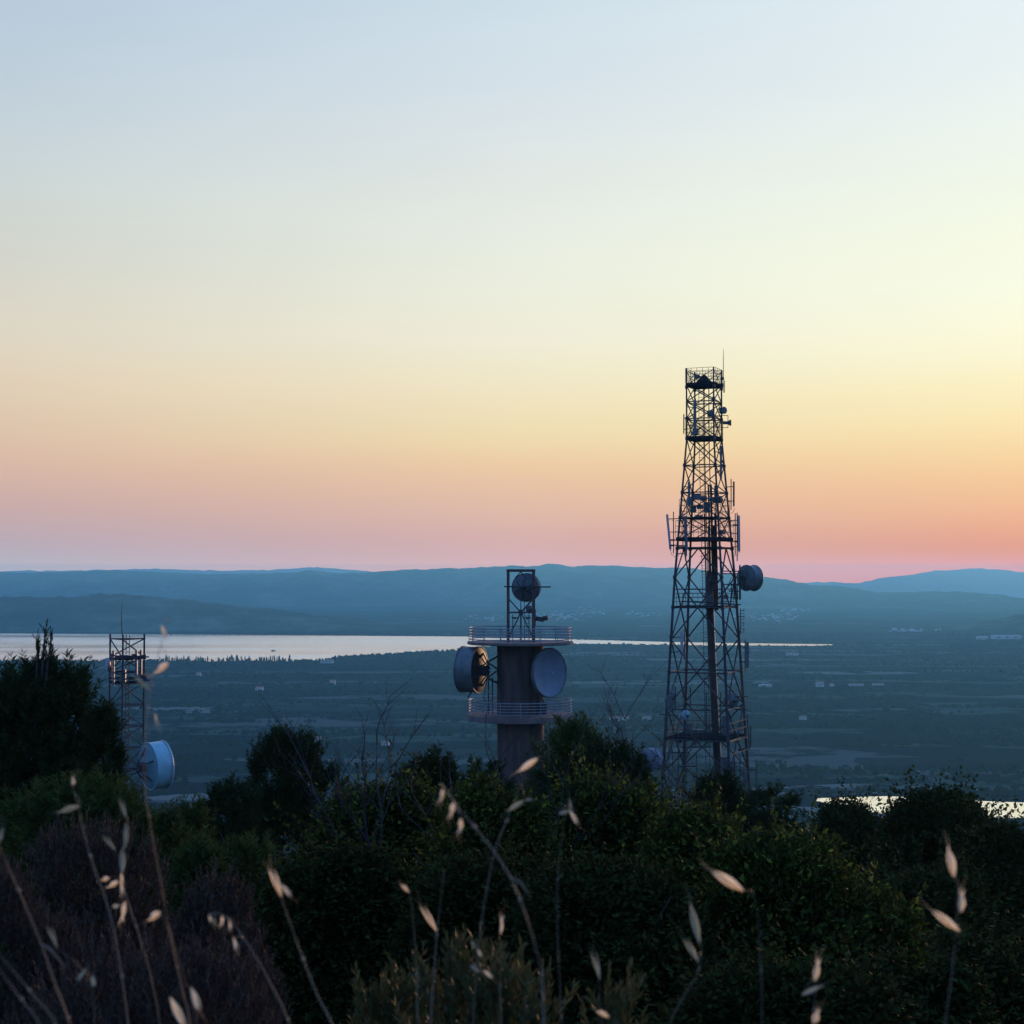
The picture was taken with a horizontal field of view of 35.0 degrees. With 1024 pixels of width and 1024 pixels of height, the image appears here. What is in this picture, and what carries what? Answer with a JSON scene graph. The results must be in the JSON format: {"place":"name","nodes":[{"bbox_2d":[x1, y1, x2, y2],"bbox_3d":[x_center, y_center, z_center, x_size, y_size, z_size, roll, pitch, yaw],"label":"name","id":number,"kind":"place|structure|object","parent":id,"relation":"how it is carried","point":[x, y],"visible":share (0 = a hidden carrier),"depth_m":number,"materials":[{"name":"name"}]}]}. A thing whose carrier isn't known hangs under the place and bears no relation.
{"place":"outdoors","nodes":[
{"label":"outdoors","id":0,"kind":"place"},
{"bbox_2d":[0,567,369,573],"bbox_3d":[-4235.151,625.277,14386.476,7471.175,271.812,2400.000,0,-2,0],"label":"mountain","id":1,"kind":"structure","parent":0,"point":[334,570],"depth_m":14090.99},
{"bbox_2d":[0,593,427,631],"bbox_3d":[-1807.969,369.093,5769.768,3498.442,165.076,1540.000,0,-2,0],"label":"hill","id":2,"kind":"structure","parent":0,"point":[97,612],"depth_m":5350.74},
{"bbox_2d":[0,633,832,661],"bbox_3d":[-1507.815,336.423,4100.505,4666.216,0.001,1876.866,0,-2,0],"label":"lake","id":3,"kind":"structure","parent":0,"point":[215,647],"depth_m":4142.65,"materials":[{"name":"liquid"}]},
{"bbox_2d":[0,598,1023,1000],"bbox_3d":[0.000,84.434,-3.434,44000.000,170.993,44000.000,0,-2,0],"label":"ground","id":4,"kind":"structure","parent":0,"point":[814,750],"depth_m":2331.23,"materials":[{"name":"green plant"}]},
{"bbox_2d":[0,971,38,1023],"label":"oat stalk","id":5,"kind":"object","parent":4,"relation":"on","point":[20,998],"visible":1,"depth_m":1.60,"materials":[{"name":"plant"}]},
{"bbox_2d":[0,955,55,1023],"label":"oat stalk","id":6,"kind":"object","parent":4,"relation":"on","point":[28,989],"visible":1,"depth_m":1.70,"materials":[{"name":"plant"}]},
{"bbox_2d":[0,819,69,1023],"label":"oat stalk","id":7,"kind":"object","parent":4,"relation":"on","point":[49,949],"visible":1,"depth_m":1.87,"materials":[{"name":"beige plant"}]},
{"bbox_2d":[0,847,106,1023],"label":"heather","id":8,"kind":"object","parent":4,"relation":"on","point":[27,937],"visible":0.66,"depth_m":7.44,"materials":[{"name":"purple plant"}]},
{"bbox_2d":[46,923,95,1023],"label":"oat stalk","id":9,"kind":"object","parent":4,"relation":"on","point":[93,982],"visible":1,"depth_m":1.97,"materials":[{"name":"plant"}]},
{"bbox_2d":[0,618,144,978],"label":"pine tree","id":10,"kind":"object","parent":4,"relation":"on","point":[43,700],"visible":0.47,"depth_m":25.72,"materials":[{"name":"green plant"}]},
{"bbox_2d":[0,761,160,1020],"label":"shrub","id":11,"kind":"object","parent":4,"relation":"on","point":[56,799],"visible":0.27,"depth_m":14.88,"materials":[{"name":"green plant"}]},
{"bbox_2d":[51,772,128,1023],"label":"oat stalk","id":12,"kind":"object","parent":4,"relation":"on","point":[71,809],"visible":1,"depth_m":2.07,"materials":[{"name":"plant"}]},
{"bbox_2d":[64,688,131,951],"bbox_3d":[-6.039,5.142,24.364,1.428,5.076,1.049,0,-2,0],"label":"pine tree","id":13,"kind":"object","parent":4,"relation":"on","point":[104,724],"visible":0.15,"depth_m":24.35,"materials":[{"name":"green plant"}]},
{"bbox_2d":[14,805,243,1022],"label":"heather","id":14,"kind":"object","parent":4,"relation":"on","point":[62,859],"visible":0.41,"depth_m":8.45,"materials":[{"name":"purple plant"}]},
{"bbox_2d":[83,774,177,966],"bbox_3d":[-3.533,3.951,15.423,1.228,2.938,0.940,0,-2,0],"label":"shrub","id":15,"kind":"object","parent":4,"relation":"on","point":[141,829],"visible":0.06,"depth_m":15.36,"materials":[{"name":"green plant"}]},
{"bbox_2d":[102,794,159,1023],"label":"oat stalk","id":16,"kind":"object","parent":4,"relation":"on","point":[121,881],"visible":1,"depth_m":2.17,"materials":[{"name":"plant"}]},
{"bbox_2d":[105,606,173,799],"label":"lattice mast","id":17,"kind":"object","parent":4,"relation":"on","point":[157,769],"visible":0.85,"depth_m":113.67,"materials":[{"name":"metal"}]},
{"bbox_2d":[1,917,289,1023],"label":"heather","id":18,"kind":"object","parent":4,"relation":"on","point":[138,981],"visible":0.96,"depth_m":5.18,"materials":[{"name":"purple plant"}]},
{"bbox_2d":[134,619,190,1023],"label":"oat stalk","id":19,"kind":"object","parent":4,"relation":"on","point":[162,666],"visible":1,"depth_m":1.98,"materials":[{"name":"beige plant"}]},
{"bbox_2d":[136,797,195,925],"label":"shrub","id":20,"kind":"object","parent":4,"relation":"on","point":[169,827],"visible":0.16,"depth_m":18.75,"materials":[{"name":"green plant"}]},
{"bbox_2d":[147,911,207,1023],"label":"oat stalk","id":21,"kind":"object","parent":4,"relation":"on","point":[174,1004],"visible":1,"depth_m":1.76,"materials":[{"name":"plant"}]},
{"bbox_2d":[176,791,219,845],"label":"shrub","id":22,"kind":"object","parent":4,"relation":"on","point":[198,810],"visible":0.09,"depth_m":19.83,"materials":[{"name":"green plant"}]},
{"bbox_2d":[145,823,255,1009],"bbox_3d":[-2.772,3.857,13.868,1.170,2.394,0.891,0,-2,0],"label":"shrub","id":23,"kind":"object","parent":4,"relation":"on","point":[203,851],"visible":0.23,"depth_m":13.73,"materials":[{"name":"green plant"}]},
{"bbox_2d":[181,769,270,903],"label":"shrub","id":24,"kind":"object","parent":4,"relation":"on","point":[231,795],"visible":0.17,"depth_m":32.74,"materials":[{"name":"green plant"}]},
{"bbox_2d":[164,857,297,1023],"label":"heather","id":25,"kind":"object","parent":4,"relation":"on","point":[202,905],"visible":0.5,"depth_m":8.04,"materials":[{"name":"purple plant"}]},
{"bbox_2d":[166,826,324,972],"bbox_3d":[-2.580,4.299,15.802,1.778,2.507,1.240,1,-2,-19],"label":"shrub","id":26,"kind":"object","parent":4,"relation":"on","point":[249,854],"visible":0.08,"depth_m":15.83,"materials":[{"name":"green plant"}]},
{"bbox_2d":[208,912,289,1023],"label":"oat stalk","id":27,"kind":"object","parent":4,"relation":"on","point":[234,940],"visible":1,"depth_m":1.97,"materials":[{"name":"plant"}]},
{"bbox_2d":[255,686,263,690],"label":"farmhouse","id":28,"kind":"object","parent":4,"relation":"on","point":[259,687],"visible":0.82,"depth_m":2447.38,"materials":[{"name":"ceramic"}]},
{"bbox_2d":[214,721,350,887],"bbox_3d":[-5.224,7.381,35.756,3.636,5.668,2.973,0,-2,0],"label":"pine tree","id":29,"kind":"object","parent":4,"relation":"on","point":[288,796],"visible":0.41,"depth_m":35.54,"materials":[{"name":"green plant"}]},
{"bbox_2d":[263,861,331,1023],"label":"oat stalk","id":30,"kind":"object","parent":4,"relation":"on","point":[278,887],"visible":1,"depth_m":1.87,"materials":[{"name":"plant"}]},
{"bbox_2d":[320,659,333,662],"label":"farmhouse","id":31,"kind":"object","parent":4,"relation":"on","point":[326,660],"visible":1,"depth_m":3239.70,"materials":[{"name":"ceramic"}]},
{"bbox_2d":[211,805,448,1023],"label":"leafy bush","id":32,"kind":"object","parent":4,"relation":"on","point":[338,893],"visible":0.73,"depth_m":11.68,"materials":[{"name":"green plant"}]},
{"bbox_2d":[254,676,431,847],"bbox_3d":[-1.825,4.102,18.840,1.836,4.341,1.703,2,-3,-33],"label":"bare tree","id":33,"kind":"object","parent":4,"relation":"on","point":[366,837],"visible":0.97,"depth_m":18.84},
{"bbox_2d":[272,738,466,878],"bbox_3d":[-1.852,4.718,19.741,3.334,3.880,2.556,0,-2,0],"label":"leafy bush","id":34,"kind":"object","parent":4,"relation":"on","point":[397,821],"visible":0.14,"depth_m":19.69,"materials":[{"name":"green plant"}]},
{"bbox_2d":[381,740,389,745],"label":"farmhouse","id":35,"kind":"object","parent":4,"relation":"on","point":[383,742],"visible":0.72,"depth_m":1648.02,"materials":[{"name":"ceramic"}]},
{"bbox_2d":[347,938,444,1023],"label":"shrub","id":36,"kind":"object","parent":4,"relation":"on","point":[381,1009],"visible":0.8,"depth_m":3.84,"materials":[{"name":"green plant"}]},
{"bbox_2d":[401,884,417,1023],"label":"oat stalk","id":37,"kind":"object","parent":4,"relation":"on","point":[405,888],"visible":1,"depth_m":2.19,"materials":[{"name":"plant"}]},
{"bbox_2d":[0,643,830,664],"bbox_3d":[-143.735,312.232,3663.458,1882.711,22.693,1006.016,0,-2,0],"label":"shore wood","id":38,"kind":"object","parent":4,"relation":"on","point":[231,658],"visible":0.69,"depth_m":3295.14,"materials":[{"name":"green plant"}]},
{"bbox_2d":[415,873,443,1023],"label":"oat stalk","id":39,"kind":"object","parent":4,"relation":"on","point":[428,920],"visible":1,"depth_m":2.17,"materials":[{"name":"plant"}]},
{"bbox_2d":[394,740,465,853],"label":"shrub","id":40,"kind":"object","parent":4,"relation":"on","point":[429,762],"visible":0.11,"depth_m":36.62,"materials":[{"name":"green plant"}]},
{"bbox_2d":[325,811,590,1023],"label":"leafy bush","id":41,"kind":"object","parent":4,"relation":"on","point":[461,878],"visible":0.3,"depth_m":11.13,"materials":[{"name":"green plant"}]},
{"bbox_2d":[374,707,553,837],"bbox_3d":[-0.517,4.053,17.735,1.416,3.958,1.519,2,-3,-34],"label":"bare tree","id":42,"kind":"object","parent":4,"relation":"on","point":[450,781],"visible":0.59,"depth_m":17.89,"materials":[{"name":"brown wood"}]},
{"bbox_2d":[390,922,579,1023],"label":"shrub","id":43,"kind":"object","parent":4,"relation":"on","point":[457,991],"visible":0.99,"depth_m":3.57,"materials":[{"name":"green plant"}]},
{"bbox_2d":[404,753,568,908],"bbox_3d":[-0.476,4.173,16.859,2.044,3.365,2.260,-2,-3,37],"label":"leafy bush","id":44,"kind":"object","parent":4,"relation":"on","point":[477,803],"visible":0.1,"depth_m":16.67,"materials":[{"name":"green plant"}]},
{"bbox_2d":[459,751,516,837],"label":"leafy bush","id":45,"kind":"object","parent":4,"relation":"on","point":[490,766],"visible":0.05,"depth_m":38.64,"materials":[{"name":"green plant"}]},
{"bbox_2d":[438,783,544,1023],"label":"oat stalk","id":46,"kind":"object","parent":4,"relation":"on","point":[452,807],"visible":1,"depth_m":1.78,"materials":[{"name":"plant"}]},
{"bbox_2d":[499,902,506,1023],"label":"oat stalk","id":47,"kind":"object","parent":4,"relation":"on","point":[501,923],"visible":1,"depth_m":2.27,"materials":[{"name":"plant"}]},
{"bbox_2d":[470,758,537,1021],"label":"oat stalk","id":48,"kind":"object","parent":4,"relation":"on","point":[527,764],"visible":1,"depth_m":2.07,"materials":[{"name":"plant"}]},
{"bbox_2d":[0,632,1023,840],"bbox_3d":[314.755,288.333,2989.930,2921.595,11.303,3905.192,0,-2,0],"label":"woodland","id":49,"kind":"object","parent":4,"relation":"on","point":[813,774],"visible":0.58,"depth_m":2218.36,"materials":[{"name":"green plant"}]},
{"bbox_2d":[453,569,573,791],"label":"concrete tower","id":50,"kind":"structure","parent":4,"relation":"on","point":[532,673],"depth_m":121.96,"materials":[{"name":"paint"}]},
{"bbox_2d":[510,710,613,823],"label":"leafy bush","id":51,"kind":"object","parent":4,"relation":"on","point":[566,733],"visible":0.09,"depth_m":41.46,"materials":[{"name":"green plant"}]},
{"bbox_2d":[557,799,577,1023],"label":"oat stalk","id":52,"kind":"object","parent":4,"relation":"on","point":[566,812],"visible":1,"depth_m":2.17,"materials":[{"name":"plant"}]},
{"bbox_2d":[482,703,655,858],"bbox_3d":[0.616,3.959,17.396,1.840,3.884,1.294,1,-3,-30],"label":"bare tree","id":53,"kind":"object","parent":4,"relation":"on","point":[559,809],"visible":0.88,"depth_m":17.58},
{"bbox_2d":[586,941,609,1021],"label":"oat stalk","id":54,"kind":"object","parent":4,"relation":"on","point":[601,1013],"visible":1,"depth_m":2.06,"materials":[{"name":"plant"}]},
{"bbox_2d":[535,731,683,865],"bbox_3d":[0.909,4.339,18.336,3.084,3.694,2.321,-1,-3,22],"label":"leafy bush","id":55,"kind":"object","parent":4,"relation":"on","point":[626,814],"visible":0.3,"depth_m":17.86,"materials":[{"name":"green plant"}]},
{"bbox_2d":[575,957,649,1023],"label":"shrub","id":56,"kind":"object","parent":4,"relation":"on","point":[614,1007],"visible":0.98,"depth_m":3.35,"materials":[{"name":"green plant"}]},
{"bbox_2d":[465,821,769,1023],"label":"leafy bush","id":57,"kind":"object","parent":4,"relation":"on","point":[608,904],"visible":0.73,"depth_m":10.11,"materials":[{"name":"green plant"}]},
{"bbox_2d":[569,727,671,808],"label":"leafy bush","id":58,"kind":"object","parent":4,"relation":"on","point":[637,763],"visible":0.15,"depth_m":40.35,"materials":[{"name":"green plant"}]},
{"bbox_2d":[587,655,675,754],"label":"bare tree","id":59,"kind":"object","parent":4,"relation":"on","point":[610,709],"visible":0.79,"depth_m":60.47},
{"bbox_2d":[642,716,651,719],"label":"farmhouse","id":60,"kind":"object","parent":4,"relation":"on","point":[646,717],"visible":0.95,"depth_m":1939.32,"materials":[{"name":"ceramic"}]},
{"bbox_2d":[642,747,662,771],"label":"satellite dish","id":61,"kind":"object","parent":4,"relation":"on","point":[649,755],"visible":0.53,"depth_m":129.02,"materials":[{"name":"metal"}]},
{"bbox_2d":[642,688,705,809],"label":"bare tree","id":62,"kind":"object","parent":4,"relation":"on","point":[664,747],"visible":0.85,"depth_m":61.83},
{"bbox_2d":[602,772,762,926],"bbox_3d":[1.955,4.238,16.763,2.988,3.072,2.016,0,-2,0],"label":"leafy bush","id":63,"kind":"object","parent":4,"relation":"on","point":[662,842],"visible":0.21,"depth_m":16.77,"materials":[{"name":"green plant"}]},
{"bbox_2d":[670,886,701,1022],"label":"oat stalk","id":64,"kind":"object","parent":4,"relation":"on","point":[694,929],"visible":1,"depth_m":1.97,"materials":[{"name":"plant"}]},
{"bbox_2d":[465,607,940,631],"bbox_3d":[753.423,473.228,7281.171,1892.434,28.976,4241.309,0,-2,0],"label":"town","id":65,"kind":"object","parent":4,"relation":"on","point":[795,609],"visible":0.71,"depth_m":7053.29},
{"bbox_2d":[659,349,763,807],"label":"lattice mast","id":66,"kind":"object","parent":4,"relation":"on","point":[749,578],"visible":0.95,"depth_m":156.74,"materials":[{"name":"metal"}]},
{"bbox_2d":[679,764,764,831],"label":"bush","id":67,"kind":"object","parent":4,"relation":"on","point":[731,793],"visible":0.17,"depth_m":45.41,"materials":[{"name":"green plant"}]},
{"bbox_2d":[698,859,761,996],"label":"oat stalk","id":68,"kind":"object","parent":4,"relation":"on","point":[730,882],"visible":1,"depth_m":1.77,"materials":[{"name":"plant"}]},
{"bbox_2d":[758,684,771,686],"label":"farmhouse","id":69,"kind":"object","parent":4,"relation":"on","point":[767,685],"visible":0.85,"depth_m":2534.96,"materials":[{"name":"grey"}]},
{"bbox_2d":[726,778,808,835],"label":"bush","id":70,"kind":"object","parent":4,"relation":"on","point":[789,803],"visible":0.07,"depth_m":46.35,"materials":[{"name":"green plant"}]},
{"bbox_2d":[594,909,970,1023],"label":"leafy bush","id":71,"kind":"object","parent":4,"relation":"on","point":[849,994],"visible":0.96,"depth_m":6.37,"materials":[{"name":"green plant"}]},
{"bbox_2d":[786,652,797,655],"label":"farmhouse","id":72,"kind":"object","parent":4,"relation":"on","point":[791,653],"visible":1,"depth_m":3564.08,"materials":[{"name":"ceramic"}]},
{"bbox_2d":[799,715,806,719],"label":"farmhouse","id":73,"kind":"object","parent":4,"relation":"on","point":[802,717],"visible":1,"depth_m":1946.95,"materials":[{"name":"ceramic"}]},
{"bbox_2d":[802,944,831,1023],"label":"oat stalk","id":74,"kind":"object","parent":4,"relation":"on","point":[815,1018],"visible":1,"depth_m":1.86,"materials":[{"name":"plant"}]},
{"bbox_2d":[673,782,964,975],"bbox_3d":[1.714,2.989,10.847,2.522,2.388,1.797,0,-2,0],"label":"leafy bush","id":75,"kind":"object","parent":4,"relation":"on","point":[812,889],"visible":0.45,"depth_m":10.54,"materials":[{"name":"green plant"}]},
{"bbox_2d":[816,681,823,686],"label":"farmhouse","id":76,"kind":"object","parent":4,"relation":"on","point":[819,683],"visible":1,"depth_m":2534.06,"materials":[{"name":"ceramic"}]},
{"bbox_2d":[794,772,896,882],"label":"leafy bush","id":77,"kind":"object","parent":4,"relation":"on","point":[843,818],"visible":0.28,"depth_m":43.17,"materials":[{"name":"green plant"}]},
{"bbox_2d":[849,683,863,685],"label":"farmhouse","id":78,"kind":"object","parent":4,"relation":"on","point":[856,684],"visible":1,"depth_m":2557.94,"materials":[{"name":"ceramic"}]},
{"bbox_2d":[872,683,883,685],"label":"farmhouse","id":79,"kind":"object","parent":4,"relation":"on","point":[877,684],"visible":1,"depth_m":2569.39,"materials":[{"name":"ceramic"}]},
{"bbox_2d":[792,895,1023,1023],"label":"leafy bush","id":80,"kind":"object","parent":4,"relation":"on","point":[965,1004],"visible":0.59,"depth_m":8.79,"materials":[{"name":"green plant"}]},
{"bbox_2d":[845,836,1023,948],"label":"leafy bush","id":81,"kind":"object","parent":4,"relation":"on","point":[913,879],"visible":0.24,"depth_m":23.63,"materials":[{"name":"green plant"}]},
{"bbox_2d":[848,764,1023,886],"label":"leafy bush","id":82,"kind":"object","parent":4,"relation":"on","point":[917,815],"visible":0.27,"depth_m":37.31,"materials":[{"name":"green plant"}]},
{"bbox_2d":[921,833,967,1023],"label":"oat stalk","id":83,"kind":"object","parent":4,"relation":"on","point":[951,862],"visible":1,"depth_m":1.77,"materials":[{"name":"plant"}]},
{"bbox_2d":[922,777,984,873],"bbox_3d":[9.909,8.116,35.735,1.502,4.559,1.828,2,-3,-39],"label":"oak tree","id":84,"kind":"object","parent":4,"relation":"on","point":[963,811],"visible":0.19,"depth_m":35.60,"materials":[{"name":"green plant"}]},
{"bbox_2d":[913,891,1023,1023],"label":"leafy bush","id":85,"kind":"object","parent":4,"relation":"on","point":[996,956],"visible":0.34,"depth_m":12.61,"materials":[{"name":"green plant"}]},
{"bbox_2d":[938,795,1023,942],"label":"oak tree","id":86,"kind":"object","parent":4,"relation":"on","point":[999,846],"visible":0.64,"depth_m":29.43,"materials":[{"name":"green plant"}]},
{"bbox_2d":[0,564,1023,612],"bbox_3d":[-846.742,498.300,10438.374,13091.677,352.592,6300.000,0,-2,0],"label":"hills","id":87,"kind":"structure","parent":0,"point":[599,586],"depth_m":10605.84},
{"bbox_2d":[0,0,1023,582],"label":"sky","id":88,"kind":"structure","parent":0,"point":[362,285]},
{"bbox_2d":[805,568,1023,597],"bbox_3d":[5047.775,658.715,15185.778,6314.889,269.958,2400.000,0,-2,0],"label":"mountains","id":89,"kind":"structure","parent":0,"point":[997,581],"depth_m":14596.14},
{"bbox_2d":[816,796,1023,817],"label":"pond","id":90,"kind":"structure","parent":0,"point":[1015,814],"depth_m":1215.94,"materials":[{"name":"liquid"}]},
{"bbox_2d":[976,636,987,639],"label":"warehouse","id":91,"kind":"structure","parent":0,"point":[981,637],"depth_m":4489.83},
{"bbox_2d":[945,614,1023,634],"bbox_3d":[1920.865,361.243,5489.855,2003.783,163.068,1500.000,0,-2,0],"label":"spur","id":92,"kind":"structure","parent":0,"point":[1013,624],"depth_m":5202.89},
{"bbox_2d":[990,635,1021,638],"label":"warehouse","id":93,"kind":"structure","parent":0,"point":[1005,636],"depth_m":4524.18,"materials":[{"name":"grey"}]}
]}

